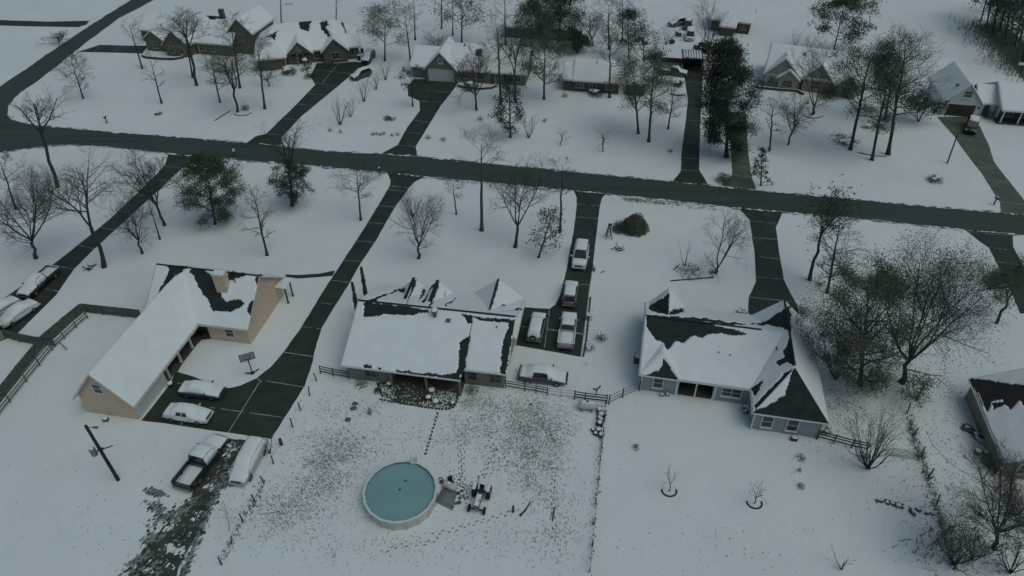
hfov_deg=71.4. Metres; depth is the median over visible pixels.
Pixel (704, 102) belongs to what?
leafy tree
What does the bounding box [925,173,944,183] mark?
bush
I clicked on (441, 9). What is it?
bare tree
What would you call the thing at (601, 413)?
crate
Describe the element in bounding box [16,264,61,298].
pickup truck
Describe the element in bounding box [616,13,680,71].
leafy tree
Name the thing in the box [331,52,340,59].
window
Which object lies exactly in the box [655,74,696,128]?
bare tree
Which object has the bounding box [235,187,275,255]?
bare tree
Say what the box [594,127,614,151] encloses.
sapling
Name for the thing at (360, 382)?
plant
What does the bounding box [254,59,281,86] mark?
bare tree
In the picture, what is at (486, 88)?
bed edging
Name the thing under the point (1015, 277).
leafy tree
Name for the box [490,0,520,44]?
bare tree
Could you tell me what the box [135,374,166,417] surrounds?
garage door
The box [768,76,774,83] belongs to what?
window
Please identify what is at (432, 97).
driveway
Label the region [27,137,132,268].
bare tree
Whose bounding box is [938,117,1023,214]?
driveway
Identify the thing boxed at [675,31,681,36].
yard heap
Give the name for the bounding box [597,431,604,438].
crate
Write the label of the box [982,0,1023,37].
leafy tree
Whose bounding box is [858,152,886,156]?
bed edging
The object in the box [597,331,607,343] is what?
plant
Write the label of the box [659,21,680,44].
bare tree
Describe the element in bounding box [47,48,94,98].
bare tree
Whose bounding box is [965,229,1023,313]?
driveway
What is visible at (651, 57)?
leafy tree
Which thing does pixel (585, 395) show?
rail fence
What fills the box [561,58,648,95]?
house
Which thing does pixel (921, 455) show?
plant
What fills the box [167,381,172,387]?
planter
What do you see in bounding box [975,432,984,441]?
old tire
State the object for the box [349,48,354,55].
window
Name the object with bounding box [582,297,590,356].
bed edging
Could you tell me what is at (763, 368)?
house
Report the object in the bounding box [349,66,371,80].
parked suv
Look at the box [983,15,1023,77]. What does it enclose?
bank
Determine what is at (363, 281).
columnar evergreen
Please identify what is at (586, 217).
driveway
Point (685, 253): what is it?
sapling
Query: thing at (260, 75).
bare tree
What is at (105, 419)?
utility box
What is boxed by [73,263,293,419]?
house
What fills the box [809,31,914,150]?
leafy tree
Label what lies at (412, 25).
bare tree
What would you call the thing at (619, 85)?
door
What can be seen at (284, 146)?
tree
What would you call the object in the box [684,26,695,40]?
parked van
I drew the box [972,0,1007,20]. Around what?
leafy tree
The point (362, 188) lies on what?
bare tree
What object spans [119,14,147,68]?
bare tree
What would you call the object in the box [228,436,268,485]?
parked van
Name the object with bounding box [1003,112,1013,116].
window
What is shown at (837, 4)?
leafy tree
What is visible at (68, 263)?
driveway
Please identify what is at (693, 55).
carport
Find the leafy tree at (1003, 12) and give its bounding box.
[981,0,1016,30]
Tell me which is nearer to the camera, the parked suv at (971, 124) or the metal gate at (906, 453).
the metal gate at (906, 453)
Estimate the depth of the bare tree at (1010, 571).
59.29 m
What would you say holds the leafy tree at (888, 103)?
on the ground at (716, 456)
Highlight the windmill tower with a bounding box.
[605,223,611,238]
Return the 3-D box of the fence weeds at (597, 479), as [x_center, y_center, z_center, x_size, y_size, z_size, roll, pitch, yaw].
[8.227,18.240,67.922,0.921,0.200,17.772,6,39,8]
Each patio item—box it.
[425,394,431,401]
[432,398,439,406]
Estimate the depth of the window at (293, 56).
147.32 m
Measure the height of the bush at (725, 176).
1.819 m
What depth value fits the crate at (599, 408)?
74.22 m
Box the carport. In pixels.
[660,49,702,67]
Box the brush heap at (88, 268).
[82,264,96,270]
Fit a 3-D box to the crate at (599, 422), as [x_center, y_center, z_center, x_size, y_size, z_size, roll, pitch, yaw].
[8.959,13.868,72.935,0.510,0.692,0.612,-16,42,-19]
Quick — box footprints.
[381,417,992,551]
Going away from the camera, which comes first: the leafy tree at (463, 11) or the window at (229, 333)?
the window at (229, 333)
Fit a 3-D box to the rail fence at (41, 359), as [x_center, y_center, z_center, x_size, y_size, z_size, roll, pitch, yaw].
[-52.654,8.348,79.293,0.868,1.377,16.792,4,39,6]
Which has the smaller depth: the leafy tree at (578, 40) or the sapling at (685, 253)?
the sapling at (685, 253)
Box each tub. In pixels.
[974,448,982,455]
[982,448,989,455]
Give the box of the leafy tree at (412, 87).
[394,64,423,106]
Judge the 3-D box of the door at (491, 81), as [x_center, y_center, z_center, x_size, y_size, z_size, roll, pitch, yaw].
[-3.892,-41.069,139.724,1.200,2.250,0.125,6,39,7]
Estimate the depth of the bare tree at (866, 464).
66.36 m
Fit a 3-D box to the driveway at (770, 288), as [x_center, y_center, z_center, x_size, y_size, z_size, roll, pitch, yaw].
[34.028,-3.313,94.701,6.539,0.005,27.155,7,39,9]
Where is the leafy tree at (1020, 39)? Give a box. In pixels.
[998,2,1023,40]
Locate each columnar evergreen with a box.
[351,281,357,308]
[360,266,366,295]
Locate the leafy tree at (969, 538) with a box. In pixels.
[927,495,997,563]
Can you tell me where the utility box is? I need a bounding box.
[102,416,108,421]
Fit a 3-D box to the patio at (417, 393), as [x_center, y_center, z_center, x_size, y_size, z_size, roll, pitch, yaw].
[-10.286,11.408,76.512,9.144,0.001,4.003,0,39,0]
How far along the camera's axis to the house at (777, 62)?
136.41 m
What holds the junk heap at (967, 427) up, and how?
on the ground at (716, 456)
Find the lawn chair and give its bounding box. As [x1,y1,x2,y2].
[447,475,453,482]
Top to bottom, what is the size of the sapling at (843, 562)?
3.061 m
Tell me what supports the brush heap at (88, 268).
on the ground at (716, 456)
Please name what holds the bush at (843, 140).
on the ground at (716, 456)
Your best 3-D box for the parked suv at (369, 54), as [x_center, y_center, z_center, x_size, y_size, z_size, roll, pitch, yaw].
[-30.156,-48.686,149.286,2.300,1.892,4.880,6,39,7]
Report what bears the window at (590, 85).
in the house at (585, 75)
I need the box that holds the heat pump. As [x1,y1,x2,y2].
[790,435,797,441]
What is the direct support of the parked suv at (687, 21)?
on the ground at (716, 456)
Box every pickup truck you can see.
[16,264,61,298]
[171,433,230,491]
[557,311,578,348]
[662,65,687,77]
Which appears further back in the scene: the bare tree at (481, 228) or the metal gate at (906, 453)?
the bare tree at (481, 228)
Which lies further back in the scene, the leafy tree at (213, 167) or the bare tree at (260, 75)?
the bare tree at (260, 75)
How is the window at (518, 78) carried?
in the house at (433, 62)
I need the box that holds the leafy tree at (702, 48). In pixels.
[696,40,715,58]
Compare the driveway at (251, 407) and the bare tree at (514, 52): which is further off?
the bare tree at (514, 52)
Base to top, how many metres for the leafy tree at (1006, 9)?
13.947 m
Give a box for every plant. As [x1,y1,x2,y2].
[355,378,368,388]
[465,384,478,396]
[584,343,595,351]
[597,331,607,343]
[736,307,748,313]
[741,404,748,414]
[794,302,812,319]
[821,426,832,437]
[858,450,869,461]
[916,449,926,459]
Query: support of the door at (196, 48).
in the house at (260, 17)
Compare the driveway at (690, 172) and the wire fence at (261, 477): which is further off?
the driveway at (690, 172)
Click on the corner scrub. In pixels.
(959, 546)
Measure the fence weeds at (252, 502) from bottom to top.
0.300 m
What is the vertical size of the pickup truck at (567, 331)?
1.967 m
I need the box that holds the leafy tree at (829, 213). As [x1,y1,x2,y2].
[794,174,865,280]
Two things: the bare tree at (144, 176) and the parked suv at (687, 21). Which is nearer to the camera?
the bare tree at (144, 176)
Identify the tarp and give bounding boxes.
[436,487,456,509]
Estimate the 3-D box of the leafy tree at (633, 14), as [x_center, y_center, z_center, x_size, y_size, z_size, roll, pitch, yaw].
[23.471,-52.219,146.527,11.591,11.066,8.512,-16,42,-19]
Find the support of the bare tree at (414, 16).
on the ground at (716, 456)
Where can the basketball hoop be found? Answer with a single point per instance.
(247, 356)
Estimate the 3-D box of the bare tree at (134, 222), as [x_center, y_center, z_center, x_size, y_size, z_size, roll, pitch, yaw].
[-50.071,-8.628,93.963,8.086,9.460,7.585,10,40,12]
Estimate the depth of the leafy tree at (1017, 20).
142.02 m
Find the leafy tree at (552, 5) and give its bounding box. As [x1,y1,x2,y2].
[524,0,571,47]
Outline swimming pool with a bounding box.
[362,454,437,530]
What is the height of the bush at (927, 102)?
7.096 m
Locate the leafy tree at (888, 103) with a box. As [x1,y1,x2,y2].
[843,56,918,160]
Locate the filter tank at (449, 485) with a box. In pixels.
[438,477,456,491]
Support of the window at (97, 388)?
in the house at (130, 374)
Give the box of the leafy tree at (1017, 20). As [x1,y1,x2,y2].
[1002,2,1023,66]
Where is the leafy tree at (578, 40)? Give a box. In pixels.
[554,27,593,52]
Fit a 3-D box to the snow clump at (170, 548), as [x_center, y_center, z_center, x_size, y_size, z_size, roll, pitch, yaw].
[-29.284,19.897,65.960,4.267,0.035,14.458,6,39,7]
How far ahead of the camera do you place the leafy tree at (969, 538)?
58.65 m
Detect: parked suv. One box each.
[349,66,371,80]
[361,48,375,62]
[526,312,547,342]
[562,280,579,306]
[570,238,589,268]
[667,16,685,26]
[683,17,692,28]
[963,115,979,133]
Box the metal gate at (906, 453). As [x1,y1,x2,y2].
[889,448,922,460]
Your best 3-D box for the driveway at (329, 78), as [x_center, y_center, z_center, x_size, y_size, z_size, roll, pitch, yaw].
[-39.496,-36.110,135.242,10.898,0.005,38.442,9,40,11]
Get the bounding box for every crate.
[595,427,601,432]
[596,415,603,422]
[596,419,602,426]
[597,405,601,411]
[597,411,604,416]
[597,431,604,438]
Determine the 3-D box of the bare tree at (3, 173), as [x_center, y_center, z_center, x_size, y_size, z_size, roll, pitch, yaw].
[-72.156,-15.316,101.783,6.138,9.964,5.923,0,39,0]
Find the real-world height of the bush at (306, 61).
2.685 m
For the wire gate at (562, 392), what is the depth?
75.75 m
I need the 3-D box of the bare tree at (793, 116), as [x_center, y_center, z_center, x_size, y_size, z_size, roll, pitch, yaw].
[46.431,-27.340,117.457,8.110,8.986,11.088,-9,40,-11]
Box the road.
[0,0,1023,234]
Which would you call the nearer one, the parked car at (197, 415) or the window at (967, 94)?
the parked car at (197, 415)
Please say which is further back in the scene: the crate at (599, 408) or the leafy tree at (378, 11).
the leafy tree at (378, 11)
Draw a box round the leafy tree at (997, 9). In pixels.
[980,0,1019,34]
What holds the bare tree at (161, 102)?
on the ground at (716, 456)
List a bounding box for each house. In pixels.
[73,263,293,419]
[137,4,274,56]
[254,19,360,71]
[340,277,525,395]
[409,36,534,85]
[503,9,584,39]
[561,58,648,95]
[638,288,829,438]
[710,1,756,35]
[763,42,870,98]
[926,61,1023,125]
[964,368,1023,479]
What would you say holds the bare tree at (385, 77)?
on the ground at (716, 456)
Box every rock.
[892,502,903,507]
[909,508,915,515]
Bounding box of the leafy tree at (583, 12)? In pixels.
[550,0,588,21]
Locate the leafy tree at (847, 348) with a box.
[786,306,879,383]
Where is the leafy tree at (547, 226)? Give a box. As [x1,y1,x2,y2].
[526,205,565,257]
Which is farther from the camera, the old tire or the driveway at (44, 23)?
the driveway at (44, 23)
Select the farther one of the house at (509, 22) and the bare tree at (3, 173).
the house at (509, 22)
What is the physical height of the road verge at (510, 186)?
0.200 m
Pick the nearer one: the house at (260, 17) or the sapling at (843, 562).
the sapling at (843, 562)
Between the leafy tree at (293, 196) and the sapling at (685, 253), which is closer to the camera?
the sapling at (685, 253)
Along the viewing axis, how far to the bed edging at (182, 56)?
150.04 m
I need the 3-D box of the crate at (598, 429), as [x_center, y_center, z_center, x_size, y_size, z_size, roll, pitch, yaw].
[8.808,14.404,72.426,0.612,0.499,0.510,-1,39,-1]
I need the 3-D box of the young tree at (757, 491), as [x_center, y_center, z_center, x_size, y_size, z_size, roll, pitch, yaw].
[22.041,18.901,64.490,2.425,3.593,3.343,0,39,0]
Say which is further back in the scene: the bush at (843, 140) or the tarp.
the bush at (843, 140)
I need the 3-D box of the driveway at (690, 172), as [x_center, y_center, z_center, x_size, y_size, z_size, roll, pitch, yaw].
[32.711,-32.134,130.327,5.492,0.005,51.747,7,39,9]
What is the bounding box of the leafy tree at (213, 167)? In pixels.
[170,148,251,228]
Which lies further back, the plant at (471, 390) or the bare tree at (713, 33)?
the bare tree at (713, 33)
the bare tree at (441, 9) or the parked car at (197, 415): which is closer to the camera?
the parked car at (197, 415)
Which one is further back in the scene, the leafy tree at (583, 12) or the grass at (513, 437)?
the leafy tree at (583, 12)
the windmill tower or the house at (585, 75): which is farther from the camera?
the house at (585, 75)
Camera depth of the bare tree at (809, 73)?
125.86 m
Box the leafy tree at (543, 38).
[505,27,576,99]
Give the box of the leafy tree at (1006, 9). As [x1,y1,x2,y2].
[992,0,1023,47]
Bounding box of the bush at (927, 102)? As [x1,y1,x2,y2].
[891,81,949,121]
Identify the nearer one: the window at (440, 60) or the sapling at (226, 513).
the sapling at (226, 513)
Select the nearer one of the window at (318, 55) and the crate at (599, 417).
the crate at (599, 417)
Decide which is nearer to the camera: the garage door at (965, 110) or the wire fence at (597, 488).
the wire fence at (597, 488)
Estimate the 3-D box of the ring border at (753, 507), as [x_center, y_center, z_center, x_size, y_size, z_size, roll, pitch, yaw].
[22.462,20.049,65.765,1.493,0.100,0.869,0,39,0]
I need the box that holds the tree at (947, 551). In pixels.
[902,498,1004,575]
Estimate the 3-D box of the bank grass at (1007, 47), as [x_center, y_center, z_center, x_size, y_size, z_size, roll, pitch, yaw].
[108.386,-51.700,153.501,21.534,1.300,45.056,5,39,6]
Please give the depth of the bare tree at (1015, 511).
57.89 m
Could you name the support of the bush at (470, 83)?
on the ground at (716, 456)
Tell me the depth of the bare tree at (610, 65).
129.06 m
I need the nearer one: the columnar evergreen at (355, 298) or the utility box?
the utility box
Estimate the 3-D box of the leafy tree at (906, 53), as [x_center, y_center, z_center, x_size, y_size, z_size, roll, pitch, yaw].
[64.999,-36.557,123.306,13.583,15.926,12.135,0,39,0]
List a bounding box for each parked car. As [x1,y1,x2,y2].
[0,295,21,315]
[0,298,39,328]
[161,402,213,425]
[176,380,226,400]
[517,364,568,386]
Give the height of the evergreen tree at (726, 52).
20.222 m
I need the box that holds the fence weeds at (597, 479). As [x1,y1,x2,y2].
[588,410,606,563]
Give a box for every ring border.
[661,489,676,496]
[746,501,762,508]
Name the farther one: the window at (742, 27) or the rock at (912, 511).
the window at (742, 27)
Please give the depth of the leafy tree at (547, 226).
92.65 m
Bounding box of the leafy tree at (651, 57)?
[607,47,687,142]
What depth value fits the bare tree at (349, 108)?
128.19 m
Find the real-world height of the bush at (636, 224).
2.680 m
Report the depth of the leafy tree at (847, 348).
74.48 m
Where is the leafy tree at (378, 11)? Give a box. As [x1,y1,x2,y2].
[355,0,415,60]
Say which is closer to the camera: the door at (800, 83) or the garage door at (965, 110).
the garage door at (965, 110)
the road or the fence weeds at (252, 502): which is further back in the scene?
the road
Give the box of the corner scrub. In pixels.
[891,516,1023,575]
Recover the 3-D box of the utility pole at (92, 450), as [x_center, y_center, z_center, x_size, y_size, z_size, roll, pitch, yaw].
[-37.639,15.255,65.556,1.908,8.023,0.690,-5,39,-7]
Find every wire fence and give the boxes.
[217,373,316,564]
[589,400,605,572]
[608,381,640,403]
[907,402,961,569]
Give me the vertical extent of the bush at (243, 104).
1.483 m
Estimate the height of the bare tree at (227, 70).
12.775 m
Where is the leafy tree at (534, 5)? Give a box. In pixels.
[510,0,556,45]
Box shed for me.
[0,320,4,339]
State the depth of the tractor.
65.57 m
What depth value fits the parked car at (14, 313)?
85.26 m
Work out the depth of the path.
63.85 m
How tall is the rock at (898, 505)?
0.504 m
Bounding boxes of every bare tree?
[0,83,72,187]
[0,152,24,209]
[0,152,80,259]
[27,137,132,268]
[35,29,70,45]
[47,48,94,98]
[89,181,164,253]
[107,143,184,226]
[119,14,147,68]
[133,50,166,103]
[141,196,161,239]
[151,4,211,85]
[159,11,197,77]
[195,44,256,112]
[197,51,229,102]
[212,10,255,88]
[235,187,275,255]
[240,32,275,109]
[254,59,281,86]
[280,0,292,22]
[322,93,354,124]
[327,158,386,220]
[343,98,355,116]
[353,75,374,101]
[366,69,381,89]
[377,58,390,79]
[389,177,444,258]
[391,0,420,60]
[398,0,427,39]
[406,189,422,214]
[420,30,450,45]
[431,0,453,28]
[445,175,464,214]
[446,0,460,35]
[447,43,504,110]
[456,124,508,231]
[477,9,517,105]
[486,23,532,102]
[487,150,556,247]
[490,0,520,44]
[522,111,540,137]
[545,156,576,232]
[570,6,613,46]
[585,11,629,97]
[586,0,626,49]
[600,0,641,38]
[648,32,664,48]
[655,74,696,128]
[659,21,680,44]
[685,0,733,62]
[693,186,761,280]
[762,96,783,150]
[771,89,820,144]
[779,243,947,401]
[781,26,842,114]
[808,210,870,293]
[836,387,904,469]
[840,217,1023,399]
[862,17,953,155]
[944,433,1023,551]
[979,516,1023,573]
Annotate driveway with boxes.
[0,20,88,26]
[0,153,195,340]
[79,45,146,53]
[141,171,422,438]
[247,62,368,147]
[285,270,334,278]
[382,79,457,156]
[516,190,605,356]
[673,62,708,185]
[722,112,755,189]
[740,207,798,314]
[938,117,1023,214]
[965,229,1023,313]
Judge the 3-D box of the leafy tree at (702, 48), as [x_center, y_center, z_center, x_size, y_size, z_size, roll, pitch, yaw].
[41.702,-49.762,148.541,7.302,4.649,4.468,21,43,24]
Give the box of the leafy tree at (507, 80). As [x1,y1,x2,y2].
[486,72,526,137]
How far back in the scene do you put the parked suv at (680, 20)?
165.32 m
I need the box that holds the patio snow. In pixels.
[379,383,456,407]
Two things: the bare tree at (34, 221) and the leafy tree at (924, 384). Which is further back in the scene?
the bare tree at (34, 221)
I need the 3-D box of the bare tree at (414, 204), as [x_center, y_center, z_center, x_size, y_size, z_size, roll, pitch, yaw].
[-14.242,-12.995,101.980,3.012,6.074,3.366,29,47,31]
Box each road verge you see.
[447,180,559,192]
[623,197,717,209]
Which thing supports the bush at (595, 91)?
on the ground at (716, 456)
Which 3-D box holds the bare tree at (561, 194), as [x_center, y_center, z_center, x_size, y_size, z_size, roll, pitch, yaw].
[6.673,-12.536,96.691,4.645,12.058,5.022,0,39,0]
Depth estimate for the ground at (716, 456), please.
88.10 m
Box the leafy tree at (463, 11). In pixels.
[429,0,489,42]
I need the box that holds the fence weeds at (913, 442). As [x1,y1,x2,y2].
[905,412,958,568]
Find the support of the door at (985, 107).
in the house at (1003, 101)
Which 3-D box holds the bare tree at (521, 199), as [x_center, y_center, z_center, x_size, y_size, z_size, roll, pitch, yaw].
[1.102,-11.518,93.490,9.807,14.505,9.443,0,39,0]
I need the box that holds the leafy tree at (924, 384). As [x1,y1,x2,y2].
[895,364,940,409]
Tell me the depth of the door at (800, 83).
137.47 m
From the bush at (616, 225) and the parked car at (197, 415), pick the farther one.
the bush at (616, 225)
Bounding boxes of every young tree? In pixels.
[661,464,678,491]
[746,478,769,504]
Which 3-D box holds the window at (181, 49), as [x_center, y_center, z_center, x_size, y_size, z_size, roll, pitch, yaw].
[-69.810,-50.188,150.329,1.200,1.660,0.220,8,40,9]
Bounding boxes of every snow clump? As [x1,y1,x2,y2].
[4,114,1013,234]
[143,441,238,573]
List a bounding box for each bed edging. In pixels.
[141,54,184,59]
[457,84,496,89]
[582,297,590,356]
[670,277,713,280]
[754,86,803,94]
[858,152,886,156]
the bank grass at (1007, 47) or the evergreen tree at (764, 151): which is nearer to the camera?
the evergreen tree at (764, 151)
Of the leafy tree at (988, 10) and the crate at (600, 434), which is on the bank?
the leafy tree at (988, 10)
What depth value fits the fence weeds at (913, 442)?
68.29 m
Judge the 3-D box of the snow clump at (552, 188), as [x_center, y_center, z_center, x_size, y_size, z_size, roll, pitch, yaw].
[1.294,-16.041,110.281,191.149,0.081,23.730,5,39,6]
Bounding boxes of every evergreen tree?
[686,35,770,157]
[749,147,773,185]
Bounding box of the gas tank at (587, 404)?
[578,400,596,412]
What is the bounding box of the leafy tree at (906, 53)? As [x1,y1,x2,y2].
[850,31,940,120]
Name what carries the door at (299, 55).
in the house at (327, 41)
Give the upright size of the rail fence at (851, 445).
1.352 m
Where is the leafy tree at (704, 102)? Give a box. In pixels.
[696,78,718,141]
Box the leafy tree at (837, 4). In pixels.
[807,0,886,49]
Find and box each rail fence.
[0,310,87,411]
[319,366,348,379]
[505,379,547,395]
[574,390,607,403]
[816,430,869,450]
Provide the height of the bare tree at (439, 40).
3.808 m
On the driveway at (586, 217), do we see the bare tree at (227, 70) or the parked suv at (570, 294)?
the parked suv at (570, 294)
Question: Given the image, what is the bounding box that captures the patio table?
[427,386,435,394]
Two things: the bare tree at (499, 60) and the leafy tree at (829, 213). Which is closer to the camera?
the leafy tree at (829, 213)
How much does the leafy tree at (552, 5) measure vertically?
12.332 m
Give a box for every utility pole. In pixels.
[84,424,119,480]
[947,134,957,163]
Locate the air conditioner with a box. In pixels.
[634,353,639,363]
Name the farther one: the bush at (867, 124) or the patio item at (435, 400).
the bush at (867, 124)
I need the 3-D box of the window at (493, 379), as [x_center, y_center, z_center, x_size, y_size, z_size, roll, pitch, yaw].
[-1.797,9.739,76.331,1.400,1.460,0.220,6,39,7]
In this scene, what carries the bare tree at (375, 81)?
on the ground at (716, 456)
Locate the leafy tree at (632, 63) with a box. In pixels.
[600,51,668,133]
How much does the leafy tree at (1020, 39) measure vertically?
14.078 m
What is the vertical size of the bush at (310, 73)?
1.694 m
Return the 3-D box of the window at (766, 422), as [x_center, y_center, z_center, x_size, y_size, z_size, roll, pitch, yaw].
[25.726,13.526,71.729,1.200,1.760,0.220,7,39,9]
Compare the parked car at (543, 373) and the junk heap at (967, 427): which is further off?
the parked car at (543, 373)
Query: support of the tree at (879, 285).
on the ground at (716, 456)
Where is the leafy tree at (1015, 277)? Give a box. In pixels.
[976,251,1023,323]
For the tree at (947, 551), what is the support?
on the ground at (716, 456)
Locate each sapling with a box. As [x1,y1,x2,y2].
[210,498,232,527]
[262,429,276,453]
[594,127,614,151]
[679,242,695,264]
[824,542,855,569]
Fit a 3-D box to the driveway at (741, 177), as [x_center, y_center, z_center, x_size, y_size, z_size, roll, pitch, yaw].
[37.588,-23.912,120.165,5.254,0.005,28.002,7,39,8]
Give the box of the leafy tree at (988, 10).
[968,0,1011,26]
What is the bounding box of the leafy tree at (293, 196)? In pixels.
[264,158,315,206]
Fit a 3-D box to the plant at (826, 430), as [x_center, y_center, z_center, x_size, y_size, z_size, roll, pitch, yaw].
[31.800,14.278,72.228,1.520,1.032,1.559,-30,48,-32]
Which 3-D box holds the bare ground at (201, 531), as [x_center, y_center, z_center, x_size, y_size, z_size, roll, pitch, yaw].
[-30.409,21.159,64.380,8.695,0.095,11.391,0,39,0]
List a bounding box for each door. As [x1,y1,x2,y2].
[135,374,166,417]
[193,44,199,53]
[297,53,303,63]
[428,69,453,81]
[489,74,494,83]
[618,85,624,94]
[797,79,803,89]
[944,103,976,116]
[980,105,991,114]
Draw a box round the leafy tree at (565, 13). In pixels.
[532,0,586,40]
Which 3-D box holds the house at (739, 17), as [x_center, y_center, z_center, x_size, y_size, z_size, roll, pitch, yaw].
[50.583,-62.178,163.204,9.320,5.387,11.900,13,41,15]
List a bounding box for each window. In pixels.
[89,383,104,395]
[151,41,158,48]
[168,45,174,53]
[178,46,184,54]
[198,44,205,51]
[209,45,216,52]
[224,329,235,338]
[290,53,296,61]
[303,52,309,60]
[314,51,322,58]
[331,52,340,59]
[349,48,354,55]
[364,370,377,378]
[437,58,442,63]
[467,372,477,381]
[489,374,501,384]
[515,75,520,81]
[576,82,583,88]
[588,83,596,88]
[652,378,663,389]
[720,387,742,399]
[739,24,745,30]
[759,416,774,429]
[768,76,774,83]
[781,80,792,87]
[784,420,800,432]
[810,81,819,89]
[962,91,973,98]
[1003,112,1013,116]
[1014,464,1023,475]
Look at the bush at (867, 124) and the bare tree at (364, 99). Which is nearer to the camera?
the bush at (867, 124)
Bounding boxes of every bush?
[241,102,248,110]
[281,65,297,75]
[300,58,311,71]
[304,69,316,78]
[384,113,394,121]
[461,81,481,92]
[589,89,602,97]
[611,219,625,234]
[620,212,649,236]
[675,263,707,280]
[716,171,730,184]
[816,85,838,101]
[828,133,859,147]
[860,119,890,134]
[891,81,949,121]
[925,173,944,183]
[982,109,992,119]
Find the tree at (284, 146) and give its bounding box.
[252,116,320,205]
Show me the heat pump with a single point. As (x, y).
(794, 438)
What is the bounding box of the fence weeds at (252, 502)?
[218,480,264,563]
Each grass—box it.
[95,369,715,574]
[947,14,1023,82]
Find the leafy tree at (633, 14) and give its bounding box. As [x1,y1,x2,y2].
[602,4,650,59]
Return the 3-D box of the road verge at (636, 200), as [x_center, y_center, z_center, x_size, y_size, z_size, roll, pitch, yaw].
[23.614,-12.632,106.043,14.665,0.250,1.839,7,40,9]
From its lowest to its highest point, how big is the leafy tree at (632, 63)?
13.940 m
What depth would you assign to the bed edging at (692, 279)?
91.95 m
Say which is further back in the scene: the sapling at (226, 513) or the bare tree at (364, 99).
the bare tree at (364, 99)
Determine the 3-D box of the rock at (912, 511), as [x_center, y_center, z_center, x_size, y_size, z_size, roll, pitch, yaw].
[36.656,20.483,65.116,0.701,0.442,0.718,26,46,28]
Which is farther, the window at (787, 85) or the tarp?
the window at (787, 85)
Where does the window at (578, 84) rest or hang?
in the house at (585, 75)
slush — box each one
[7,117,1022,234]
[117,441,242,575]
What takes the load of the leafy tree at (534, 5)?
on the ground at (716, 456)
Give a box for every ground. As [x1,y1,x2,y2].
[0,0,1023,575]
[123,470,229,575]
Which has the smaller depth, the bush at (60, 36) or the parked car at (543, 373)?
the parked car at (543, 373)
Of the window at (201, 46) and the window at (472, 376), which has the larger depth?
the window at (201, 46)
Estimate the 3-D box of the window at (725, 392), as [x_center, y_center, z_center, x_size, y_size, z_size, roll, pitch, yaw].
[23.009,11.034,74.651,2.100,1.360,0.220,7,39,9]
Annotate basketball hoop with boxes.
[238,351,258,374]
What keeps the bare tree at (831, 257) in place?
on the ground at (716, 456)
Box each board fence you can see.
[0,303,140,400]
[0,329,55,346]
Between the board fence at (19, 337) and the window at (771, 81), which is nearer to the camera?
the board fence at (19, 337)
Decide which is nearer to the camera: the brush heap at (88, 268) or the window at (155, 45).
the brush heap at (88, 268)
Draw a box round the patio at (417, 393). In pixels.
[376,382,458,407]
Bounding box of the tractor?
[467,481,491,514]
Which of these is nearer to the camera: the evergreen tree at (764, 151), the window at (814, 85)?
the evergreen tree at (764, 151)
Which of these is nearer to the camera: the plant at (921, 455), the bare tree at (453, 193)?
the plant at (921, 455)
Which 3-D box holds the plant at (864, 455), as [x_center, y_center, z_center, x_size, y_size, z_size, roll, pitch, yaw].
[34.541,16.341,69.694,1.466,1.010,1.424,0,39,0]
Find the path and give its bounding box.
[129,438,245,575]
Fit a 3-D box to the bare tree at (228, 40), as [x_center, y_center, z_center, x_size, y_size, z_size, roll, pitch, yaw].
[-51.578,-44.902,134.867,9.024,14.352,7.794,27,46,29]
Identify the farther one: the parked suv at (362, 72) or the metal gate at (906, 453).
the parked suv at (362, 72)
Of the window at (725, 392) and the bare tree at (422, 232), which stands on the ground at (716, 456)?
the bare tree at (422, 232)
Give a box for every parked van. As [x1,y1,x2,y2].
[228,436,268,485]
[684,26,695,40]
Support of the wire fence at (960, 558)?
on the ground at (716, 456)
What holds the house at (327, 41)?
on the ground at (716, 456)
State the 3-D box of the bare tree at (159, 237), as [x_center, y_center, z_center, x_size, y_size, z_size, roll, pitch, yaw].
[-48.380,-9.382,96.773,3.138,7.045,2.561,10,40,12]
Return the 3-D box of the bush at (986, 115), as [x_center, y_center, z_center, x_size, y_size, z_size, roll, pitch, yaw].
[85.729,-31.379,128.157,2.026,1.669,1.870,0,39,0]
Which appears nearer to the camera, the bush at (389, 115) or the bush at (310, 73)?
the bush at (389, 115)
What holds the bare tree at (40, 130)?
on the ground at (716, 456)
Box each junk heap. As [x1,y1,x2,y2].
[962,423,973,432]
[970,429,980,438]
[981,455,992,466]
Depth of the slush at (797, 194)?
111.22 m
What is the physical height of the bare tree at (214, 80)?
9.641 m
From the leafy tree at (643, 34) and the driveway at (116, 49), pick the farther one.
the driveway at (116, 49)
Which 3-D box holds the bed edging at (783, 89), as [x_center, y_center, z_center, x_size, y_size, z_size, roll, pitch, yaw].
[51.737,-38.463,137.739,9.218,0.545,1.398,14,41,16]
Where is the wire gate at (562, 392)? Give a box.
[549,388,573,396]
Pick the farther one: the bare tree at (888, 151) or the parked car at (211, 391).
the bare tree at (888, 151)

